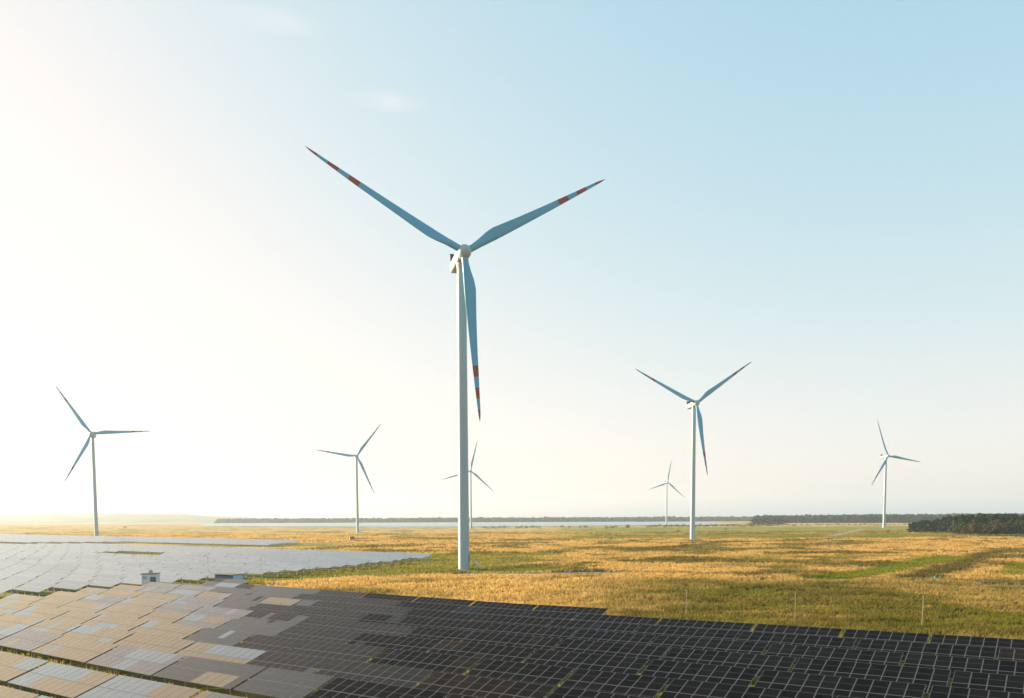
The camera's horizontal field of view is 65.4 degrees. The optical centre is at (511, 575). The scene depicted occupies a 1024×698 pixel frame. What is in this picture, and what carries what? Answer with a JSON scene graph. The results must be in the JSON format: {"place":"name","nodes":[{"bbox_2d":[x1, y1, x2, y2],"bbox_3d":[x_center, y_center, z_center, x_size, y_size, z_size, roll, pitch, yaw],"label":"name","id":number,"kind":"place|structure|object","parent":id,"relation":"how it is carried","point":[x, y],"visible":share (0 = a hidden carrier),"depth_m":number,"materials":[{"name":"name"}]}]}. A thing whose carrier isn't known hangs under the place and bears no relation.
{"place":"outdoors","nodes":[
{"label":"outdoors","id":0,"kind":"place"},
{"bbox_2d":[0,513,261,523],"bbox_3d":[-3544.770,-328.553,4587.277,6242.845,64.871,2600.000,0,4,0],"label":"hills","id":1,"kind":"structure","parent":0,"point":[119,518],"depth_m":3775.20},
{"bbox_2d":[201,522,742,526],"bbox_3d":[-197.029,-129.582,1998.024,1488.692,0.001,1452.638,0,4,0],"label":"lake water","id":2,"kind":"structure","parent":0,"point":[474,524],"depth_m":1810.39,"materials":[{"name":"teal liquid"}]},
{"bbox_2d":[0,521,1023,697],"bbox_3d":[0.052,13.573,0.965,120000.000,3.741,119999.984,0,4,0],"label":"ground","id":3,"kind":"structure","parent":0,"point":[82,528],"depth_m":560.86,"materials":[{"name":"plant"}]},
{"bbox_2d":[0,601,32,613],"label":"solar table","id":4,"kind":"object","parent":3,"relation":"on","point":[9,607],"visible":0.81,"depth_m":107.59,"materials":[{"name":"glass"}]},
{"bbox_2d":[0,685,38,697],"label":"solar table","id":5,"kind":"object","parent":3,"relation":"on","point":[7,692],"visible":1,"depth_m":52.56,"materials":[{"name":"glass"}]},
{"bbox_2d":[0,594,44,603],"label":"solar table","id":6,"kind":"object","parent":3,"relation":"on","point":[21,599],"visible":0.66,"depth_m":119.48,"materials":[{"name":"glass"}]},
{"bbox_2d":[0,613,45,628],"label":"solar table","id":7,"kind":"object","parent":3,"relation":"on","point":[15,620],"visible":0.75,"depth_m":93.02,"materials":[{"name":"glass"}]},
{"bbox_2d":[0,651,48,686],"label":"solar table","id":8,"kind":"object","parent":3,"relation":"on","point":[12,665],"visible":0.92,"depth_m":64.70,"materials":[{"name":"glass"}]},
{"bbox_2d":[0,629,63,657],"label":"solar table","id":9,"kind":"object","parent":3,"relation":"on","point":[27,640],"visible":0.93,"depth_m":79.40,"materials":[{"name":"glass"}]},
{"bbox_2d":[13,582,57,595],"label":"solar table","id":10,"kind":"object","parent":3,"relation":"on","point":[32,587],"visible":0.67,"depth_m":142.72,"materials":[{"name":"glass"}]},
{"bbox_2d":[14,605,70,620],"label":"solar table","id":11,"kind":"object","parent":3,"relation":"on","point":[43,612],"visible":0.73,"depth_m":102.46,"materials":[{"name":"glass"}]},
{"bbox_2d":[19,619,82,634],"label":"solar table","id":12,"kind":"object","parent":3,"relation":"on","point":[55,627],"visible":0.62,"depth_m":87.96,"materials":[{"name":"glass"}]},
{"bbox_2d":[29,597,73,607],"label":"solar table","id":13,"kind":"object","parent":3,"relation":"on","point":[51,602],"visible":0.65,"depth_m":114.10,"materials":[{"name":"glass"}]},
{"bbox_2d":[7,662,116,697],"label":"solar table","id":14,"kind":"object","parent":3,"relation":"on","point":[56,679],"visible":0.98,"depth_m":59.63,"materials":[{"name":"glass"}]},
{"bbox_2d":[31,636,118,668],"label":"solar table","id":15,"kind":"object","parent":3,"relation":"on","point":[70,648],"visible":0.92,"depth_m":73.94,"materials":[{"name":"glass"}]},
{"bbox_2d":[51,610,100,628],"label":"solar table","id":16,"kind":"object","parent":3,"relation":"on","point":[77,617],"visible":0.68,"depth_m":97.27,"materials":[{"name":"glass"}]},
{"bbox_2d":[58,600,110,617],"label":"solar table","id":17,"kind":"object","parent":3,"relation":"on","point":[91,607],"visible":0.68,"depth_m":108.55,"materials":[{"name":"glass"}]},
{"bbox_2d":[62,625,135,642],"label":"solar table","id":18,"kind":"object","parent":3,"relation":"on","point":[102,634],"visible":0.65,"depth_m":82.40,"materials":[{"name":"glass"}]},
{"bbox_2d":[55,385,146,535],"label":"wind turbine","id":19,"kind":"object","parent":3,"relation":"on","point":[92,435],"visible":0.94,"depth_m":636.98,"materials":[{"name":"paint"}]},
{"bbox_2d":[78,594,126,605],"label":"solar table","id":20,"kind":"object","parent":3,"relation":"on","point":[104,599],"visible":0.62,"depth_m":118.00,"materials":[{"name":"glass"}]},
{"bbox_2d":[82,614,149,630],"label":"solar table","id":21,"kind":"object","parent":3,"relation":"on","point":[116,622],"visible":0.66,"depth_m":91.99,"materials":[{"name":"glass"}]},
{"bbox_2d":[97,605,154,618],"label":"solar table","id":22,"kind":"object","parent":3,"relation":"on","point":[126,611],"visible":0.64,"depth_m":102.47,"materials":[{"name":"glass"}]},
{"bbox_2d":[87,645,185,680],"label":"solar table","id":23,"kind":"object","parent":3,"relation":"on","point":[146,662],"visible":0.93,"depth_m":67.86,"materials":[{"name":"glass"}]},
{"bbox_2d":[107,598,167,614],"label":"solar table","id":24,"kind":"object","parent":3,"relation":"on","point":[140,603],"visible":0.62,"depth_m":111.94,"materials":[{"name":"glass"}]},
{"bbox_2d":[76,675,201,697],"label":"solar table","id":25,"kind":"object","parent":3,"relation":"on","point":[120,686],"visible":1,"depth_m":54.60,"materials":[{"name":"glass"}]},
{"bbox_2d":[112,632,196,653],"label":"solar table","id":26,"kind":"object","parent":3,"relation":"on","point":[157,643],"visible":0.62,"depth_m":76.31,"materials":[{"name":"glass"}]},
{"bbox_2d":[134,593,182,604],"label":"solar table","id":27,"kind":"object","parent":3,"relation":"on","point":[158,597],"visible":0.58,"depth_m":120.66,"materials":[{"name":"glass"}]},
{"bbox_2d":[0,534,319,560],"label":"distant solar field","id":28,"kind":"structure","parent":3,"relation":"on","point":[26,550],"depth_m":363.59,"materials":[{"name":"glass"}]},
{"bbox_2d":[140,610,189,622],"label":"solar table","id":29,"kind":"object","parent":3,"relation":"on","point":[165,616],"visible":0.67,"depth_m":97.32,"materials":[{"name":"glass"}]},
{"bbox_2d":[130,620,204,638],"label":"solar table","id":30,"kind":"object","parent":3,"relation":"on","point":[172,630],"visible":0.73,"depth_m":85.90,"materials":[{"name":"glass"}]},
{"bbox_2d":[151,602,203,617],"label":"solar table","id":31,"kind":"object","parent":3,"relation":"on","point":[180,607],"visible":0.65,"depth_m":106.54,"materials":[{"name":"glass"}]},
{"bbox_2d":[172,596,224,611],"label":"solar table","id":32,"kind":"object","parent":3,"relation":"on","point":[198,601],"visible":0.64,"depth_m":114.66,"materials":[{"name":"glass"}]},
{"bbox_2d":[175,614,232,634],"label":"solar table","id":33,"kind":"object","parent":3,"relation":"on","point":[205,621],"visible":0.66,"depth_m":92.64,"materials":[{"name":"glass"}]},
{"bbox_2d":[153,656,266,694],"bbox_3d":[-23.655,8.185,62.091,10.200,2.562,3.250,2,4,35],"label":"solar table","id":34,"kind":"object","parent":3,"relation":"on","point":[226,675],"visible":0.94,"depth_m":61.76,"materials":[{"name":"glass"}]},
{"bbox_2d":[185,606,252,621],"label":"solar table","id":35,"kind":"object","parent":3,"relation":"on","point":[223,612],"visible":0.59,"depth_m":100.98,"materials":[{"name":"glass"}]},
{"bbox_2d":[185,627,254,646],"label":"solar table","id":36,"kind":"object","parent":3,"relation":"on","point":[219,636],"visible":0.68,"depth_m":80.43,"materials":[{"name":"glass"}]},
{"bbox_2d":[176,642,266,663],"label":"solar table","id":37,"kind":"object","parent":3,"relation":"on","point":[223,652],"visible":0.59,"depth_m":70.34,"materials":[{"name":"glass"}]},
{"bbox_2d":[216,619,292,636],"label":"solar table","id":38,"kind":"object","parent":3,"relation":"on","point":[261,628],"visible":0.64,"depth_m":87.14,"materials":[{"name":"glass"}]},
{"bbox_2d":[235,634,303,657],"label":"solar table","id":39,"kind":"object","parent":3,"relation":"on","point":[267,643],"visible":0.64,"depth_m":75.89,"materials":[{"name":"glass"}]},
{"bbox_2d":[241,611,309,629],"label":"solar table","id":40,"kind":"object","parent":3,"relation":"on","point":[278,618],"visible":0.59,"depth_m":94.88,"materials":[{"name":"glass"}]},
{"bbox_2d":[248,603,308,621],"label":"solar table","id":41,"kind":"object","parent":3,"relation":"on","point":[281,609],"visible":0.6,"depth_m":104.27,"materials":[{"name":"glass"}]},
{"bbox_2d":[233,667,333,697],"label":"solar table","id":42,"kind":"object","parent":3,"relation":"on","point":[276,682],"visible":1,"depth_m":56.68,"materials":[{"name":"glass"}]},
{"bbox_2d":[248,651,333,679],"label":"solar table","id":43,"kind":"object","parent":3,"relation":"on","point":[294,662],"visible":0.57,"depth_m":64.83,"materials":[{"name":"glass"}]},
{"bbox_2d":[277,626,360,643],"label":"solar table","id":44,"kind":"object","parent":3,"relation":"on","point":[315,634],"visible":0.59,"depth_m":81.24,"materials":[{"name":"glass"}]},
{"bbox_2d":[292,594,348,605],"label":"solar table","id":45,"kind":"object","parent":3,"relation":"on","point":[326,598],"visible":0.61,"depth_m":118.04,"materials":[{"name":"glass"}]},
{"bbox_2d":[293,600,353,611],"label":"solar table","id":46,"kind":"object","parent":3,"relation":"on","point":[309,604],"visible":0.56,"depth_m":108.49,"materials":[{"name":"glass"}]},
{"bbox_2d":[297,617,360,638],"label":"solar table","id":47,"kind":"object","parent":3,"relation":"on","point":[331,624],"visible":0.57,"depth_m":89.46,"materials":[{"name":"glass"}]},
{"bbox_2d":[299,608,367,623],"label":"solar table","id":48,"kind":"object","parent":3,"relation":"on","point":[335,614],"visible":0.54,"depth_m":98.17,"materials":[{"name":"glass"}]},
{"bbox_2d":[286,640,384,663],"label":"solar table","id":49,"kind":"object","parent":3,"relation":"on","point":[347,652],"visible":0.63,"depth_m":70.60,"materials":[{"name":"glass"}]},
{"bbox_2d":[318,424,380,532],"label":"wind turbine","id":50,"kind":"object","parent":3,"relation":"on","point":[356,458],"visible":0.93,"depth_m":846.84,"materials":[{"name":"paint"}]},
{"bbox_2d":[341,597,400,607],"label":"solar table","id":51,"kind":"object","parent":3,"relation":"on","point":[372,602],"visible":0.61,"depth_m":111.96,"materials":[{"name":"glass"}]},
{"bbox_2d":[315,659,433,690],"bbox_3d":[-10.731,8.154,59.254,10.200,2.566,3.247,2,4,35],"label":"solar table","id":52,"kind":"object","parent":3,"relation":"on","point":[389,675],"visible":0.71,"depth_m":59.33,"materials":[{"name":"glass"}]},
{"bbox_2d":[307,677,449,697],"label":"solar table","id":53,"kind":"object","parent":3,"relation":"on","point":[338,687],"visible":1,"depth_m":52.71,"materials":[{"name":"glass"}]},
{"bbox_2d":[345,604,411,617],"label":"solar table","id":54,"kind":"object","parent":3,"relation":"on","point":[369,609],"visible":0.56,"depth_m":102.33,"materials":[{"name":"glass"}]},
{"bbox_2d":[349,622,416,640],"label":"solar table","id":55,"kind":"object","parent":3,"relation":"on","point":[382,629],"visible":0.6,"depth_m":84.68,"materials":[{"name":"glass"}]},
{"bbox_2d":[362,593,417,605],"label":"solar table","id":56,"kind":"object","parent":3,"relation":"on","point":[401,598],"visible":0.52,"depth_m":118.40,"materials":[{"name":"glass"}]},
{"bbox_2d":[347,633,441,658],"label":"solar table","id":57,"kind":"object","parent":3,"relation":"on","point":[398,642],"visible":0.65,"depth_m":75.03,"materials":[{"name":"glass"}]},
{"bbox_2d":[356,613,432,632],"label":"solar table","id":58,"kind":"object","parent":3,"relation":"on","point":[417,622],"visible":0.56,"depth_m":92.14,"materials":[{"name":"glass"}]},
{"bbox_2d":[367,648,481,679],"bbox_3d":[-7.443,7.766,64.509,10.200,2.575,3.242,2,4,35],"label":"solar table","id":59,"kind":"object","parent":3,"relation":"on","point":[447,663],"visible":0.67,"depth_m":64.46,"materials":[{"name":"glass"}]},
{"bbox_2d":[394,601,458,613],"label":"solar table","id":60,"kind":"object","parent":3,"relation":"on","point":[428,606],"visible":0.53,"depth_m":105.86,"materials":[{"name":"glass"}]},
{"bbox_2d":[405,627,472,651],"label":"solar table","id":61,"kind":"object","parent":3,"relation":"on","point":[439,634],"visible":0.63,"depth_m":80.08,"materials":[{"name":"glass"}]},
{"bbox_2d":[405,609,477,623],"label":"solar table","id":62,"kind":"object","parent":3,"relation":"on","point":[433,615],"visible":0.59,"depth_m":96.37,"materials":[{"name":"glass"}]},
{"bbox_2d":[413,597,474,610],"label":"solar table","id":63,"kind":"object","parent":3,"relation":"on","point":[445,601],"visible":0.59,"depth_m":112.24,"materials":[{"name":"glass"}]},
{"bbox_2d":[305,146,604,570],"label":"wind turbine","id":64,"kind":"object","parent":3,"relation":"on","point":[466,290],"visible":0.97,"depth_m":206.56,"materials":[{"name":"paint"}]},
{"bbox_2d":[424,619,492,636],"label":"solar table","id":65,"kind":"object","parent":3,"relation":"on","point":[460,625],"visible":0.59,"depth_m":86.72,"materials":[{"name":"glass"}]},
{"bbox_2d":[429,640,535,663],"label":"solar table","id":66,"kind":"object","parent":3,"relation":"on","point":[494,652],"visible":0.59,"depth_m":68.95,"materials":[{"name":"glass"}]},
{"bbox_2d":[214,516,753,522],"bbox_3d":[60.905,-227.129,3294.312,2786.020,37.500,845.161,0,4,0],"label":"lakeside forest","id":67,"kind":"object","parent":3,"relation":"on","point":[477,519],"visible":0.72,"depth_m":2905.36,"materials":[{"name":"green plant"}]},
{"bbox_2d":[415,672,555,697],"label":"solar table","id":68,"kind":"object","parent":3,"relation":"on","point":[476,686],"visible":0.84,"depth_m":53.50,"materials":[{"name":"glass"}]},
{"bbox_2d":[454,606,525,620],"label":"solar table","id":69,"kind":"object","parent":3,"relation":"on","point":[487,611],"visible":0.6,"depth_m":99.97,"materials":[{"name":"glass"}]},
{"bbox_2d":[0,593,997,697],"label":"aisle weeds","id":70,"kind":"object","parent":3,"relation":"on","point":[465,673],"visible":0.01,"depth_m":70.68,"materials":[{"name":"green plant"}]},
{"bbox_2d":[469,601,537,614],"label":"solar table","id":71,"kind":"object","parent":3,"relation":"on","point":[501,605],"visible":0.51,"depth_m":106.42,"materials":[{"name":"glass"}]},
{"bbox_2d":[461,631,562,654],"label":"solar table","id":72,"kind":"object","parent":3,"relation":"on","point":[538,642],"visible":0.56,"depth_m":74.83,"materials":[{"name":"glass"}]},
{"bbox_2d":[471,614,552,628],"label":"solar table","id":73,"kind":"object","parent":3,"relation":"on","point":[517,620],"visible":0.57,"depth_m":90.22,"materials":[{"name":"glass"}]},
{"bbox_2d":[8,530,1023,648],"bbox_3d":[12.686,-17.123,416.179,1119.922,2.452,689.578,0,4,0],"label":"meadow grass","id":74,"kind":"structure","parent":3,"relation":"on","point":[977,619],"depth_m":175.35,"materials":[{"name":"yellow plant"}]},
{"bbox_2d":[466,659,574,697],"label":"solar table","id":75,"kind":"object","parent":3,"relation":"on","point":[525,672],"visible":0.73,"depth_m":59.01,"materials":[{"name":"glass"}]},
{"bbox_2d":[484,623,576,646],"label":"solar table","id":76,"kind":"object","parent":3,"relation":"on","point":[563,633],"visible":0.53,"depth_m":81.13,"materials":[{"name":"glass"}]},
{"bbox_2d":[520,610,577,624],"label":"solar table","id":77,"kind":"object","parent":3,"relation":"on","point":[550,615],"visible":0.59,"depth_m":94.73,"materials":[{"name":"glass"}]},
{"bbox_2d":[534,605,608,618],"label":"solar table","id":78,"kind":"object","parent":3,"relation":"on","point":[578,610],"visible":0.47,"depth_m":100.21,"materials":[{"name":"glass"}]},
{"bbox_2d":[523,649,649,674],"bbox_3d":[5.494,7.665,62.889,10.200,2.564,3.250,2,4,35],"label":"solar table","id":79,"kind":"object","parent":3,"relation":"on","point":[608,663],"visible":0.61,"depth_m":62.91,"materials":[{"name":"glass"}]},
{"bbox_2d":[547,619,638,636],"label":"solar table","id":80,"kind":"object","parent":3,"relation":"on","point":[596,626],"visible":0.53,"depth_m":84.07,"materials":[{"name":"glass"}]},
{"bbox_2d":[547,687,646,697],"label":"solar table","id":81,"kind":"object","parent":3,"relation":"on","point":[561,692],"visible":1,"depth_m":49.76,"materials":[{"name":"glass"}]},
{"bbox_2d":[554,639,668,667],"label":"solar table","id":82,"kind":"object","parent":3,"relation":"on","point":[651,653],"visible":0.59,"depth_m":68.68,"materials":[{"name":"glass"}]},
{"bbox_2d":[570,630,655,644],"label":"solar table","id":83,"kind":"object","parent":3,"relation":"on","point":[621,637],"visible":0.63,"depth_m":75.75,"materials":[{"name":"glass"}]},
{"bbox_2d":[560,669,669,697],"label":"solar table","id":84,"kind":"object","parent":3,"relation":"on","point":[622,683],"visible":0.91,"depth_m":54.43,"materials":[{"name":"glass"}]},
{"bbox_2d":[574,613,660,630],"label":"solar table","id":85,"kind":"object","parent":3,"relation":"on","point":[640,621],"visible":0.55,"depth_m":89.43,"materials":[{"name":"glass"}]},
{"bbox_2d":[635,625,738,644],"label":"solar table","id":86,"kind":"object","parent":3,"relation":"on","point":[657,631],"visible":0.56,"depth_m":78.08,"materials":[{"name":"glass"}]},
{"bbox_2d":[636,362,750,539],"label":"wind turbine","id":87,"kind":"object","parent":3,"relation":"on","point":[692,404],"visible":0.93,"depth_m":479.01,"materials":[{"name":"paint"}]},
{"bbox_2d":[640,659,759,685],"bbox_3d":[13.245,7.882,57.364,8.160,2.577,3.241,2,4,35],"label":"solar table","id":88,"kind":"object","parent":3,"relation":"on","point":[672,670],"visible":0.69,"depth_m":57.49,"materials":[{"name":"glass"}]},
{"bbox_2d":[656,618,754,638],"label":"solar table","id":89,"kind":"object","parent":3,"relation":"on","point":[733,626],"visible":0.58,"depth_m":83.38,"materials":[{"name":"glass"}]},
{"bbox_2d":[650,635,768,655],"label":"solar table","id":90,"kind":"object","parent":3,"relation":"on","point":[670,642],"visible":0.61,"depth_m":70.21,"materials":[{"name":"glass"}]},
{"bbox_2d":[661,647,795,676],"bbox_3d":[16.637,7.508,62.547,10.200,2.563,3.250,2,4,35],"label":"solar table","id":91,"kind":"object","parent":3,"relation":"on","point":[762,663],"visible":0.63,"depth_m":62.62,"materials":[{"name":"glass"}]},
{"bbox_2d":[659,678,833,697],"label":"solar table","id":92,"kind":"object","parent":3,"relation":"on","point":[679,688],"visible":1,"depth_m":50.51,"materials":[{"name":"glass"}]},
{"bbox_2d":[736,631,855,650],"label":"solar table","id":93,"kind":"object","parent":3,"relation":"on","point":[808,640],"visible":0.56,"depth_m":71.91,"materials":[{"name":"glass"}]},
{"bbox_2d":[752,624,841,636],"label":"solar table","id":94,"kind":"object","parent":3,"relation":"on","point":[802,630],"visible":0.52,"depth_m":78.01,"materials":[{"name":"glass"}]},
{"bbox_2d":[765,643,902,666],"bbox_3d":[25.463,7.284,63.856,10.200,2.562,3.251,2,4,35],"label":"solar table","id":95,"kind":"object","parent":3,"relation":"on","point":[836,654],"visible":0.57,"depth_m":64.10,"materials":[{"name":"glass"}]},
{"bbox_2d":[754,670,925,697],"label":"solar table","id":96,"kind":"object","parent":3,"relation":"on","point":[835,686],"visible":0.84,"depth_m":52.05,"materials":[{"name":"glass"}]},
{"bbox_2d":[791,658,950,693],"bbox_3d":[25.121,7.745,56.500,10.200,2.577,3.241,2,4,35],"label":"solar table","id":97,"kind":"object","parent":3,"relation":"on","point":[904,674],"visible":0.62,"depth_m":56.56,"materials":[{"name":"glass"}]},
{"bbox_2d":[842,629,928,648],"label":"solar table","id":98,"kind":"object","parent":3,"relation":"on","point":[857,635],"visible":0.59,"depth_m":73.40,"materials":[{"name":"glass"}]},
{"bbox_2d":[752,512,1023,522],"bbox_3d":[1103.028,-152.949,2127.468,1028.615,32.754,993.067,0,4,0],"label":"forest","id":99,"kind":"object","parent":3,"relation":"on","point":[871,518],"visible":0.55,"depth_m":1855.05,"materials":[{"name":"green plant"}]},
{"bbox_2d":[871,420,918,527],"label":"wind turbine","id":100,"kind":"object","parent":3,"relation":"on","point":[886,457],"visible":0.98,"depth_m":910.66,"materials":[{"name":"paint"}]},
{"bbox_2d":[856,639,995,669],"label":"solar table","id":101,"kind":"object","parent":3,"relation":"on","point":[905,648],"visible":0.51,"depth_m":65.77,"materials":[{"name":"glass"}]},
{"bbox_2d":[903,653,1023,686],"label":"solar table","id":102,"kind":"object","parent":3,"relation":"on","point":[1006,667],"visible":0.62,"depth_m":58.71,"materials":[{"name":"glass"}]},
{"bbox_2d":[929,685,1023,697],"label":"solar table","id":103,"kind":"object","parent":3,"relation":"on","point":[937,691],"visible":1,"depth_m":48.30,"materials":[{"name":"glass"}]},
{"bbox_2d":[930,634,1023,655],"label":"solar table","id":104,"kind":"object","parent":3,"relation":"on","point":[973,641],"visible":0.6,"depth_m":69.09,"materials":[{"name":"glass"}]},
{"bbox_2d":[949,671,1023,694],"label":"solar table","id":105,"kind":"object","parent":3,"relation":"on","point":[996,682],"visible":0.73,"depth_m":52.56,"materials":[{"name":"glass"}]},
{"bbox_2d":[998,648,1023,667],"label":"solar table","id":106,"kind":"object","parent":3,"relation":"on","point":[1009,654],"visible":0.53,"depth_m":62.42,"materials":[{"name":"glass"}]},
{"bbox_2d":[0,0,1023,518],"label":"sky","id":107,"kind":"structure","parent":0,"point":[826,197],"materials":[{"name":"blue"}]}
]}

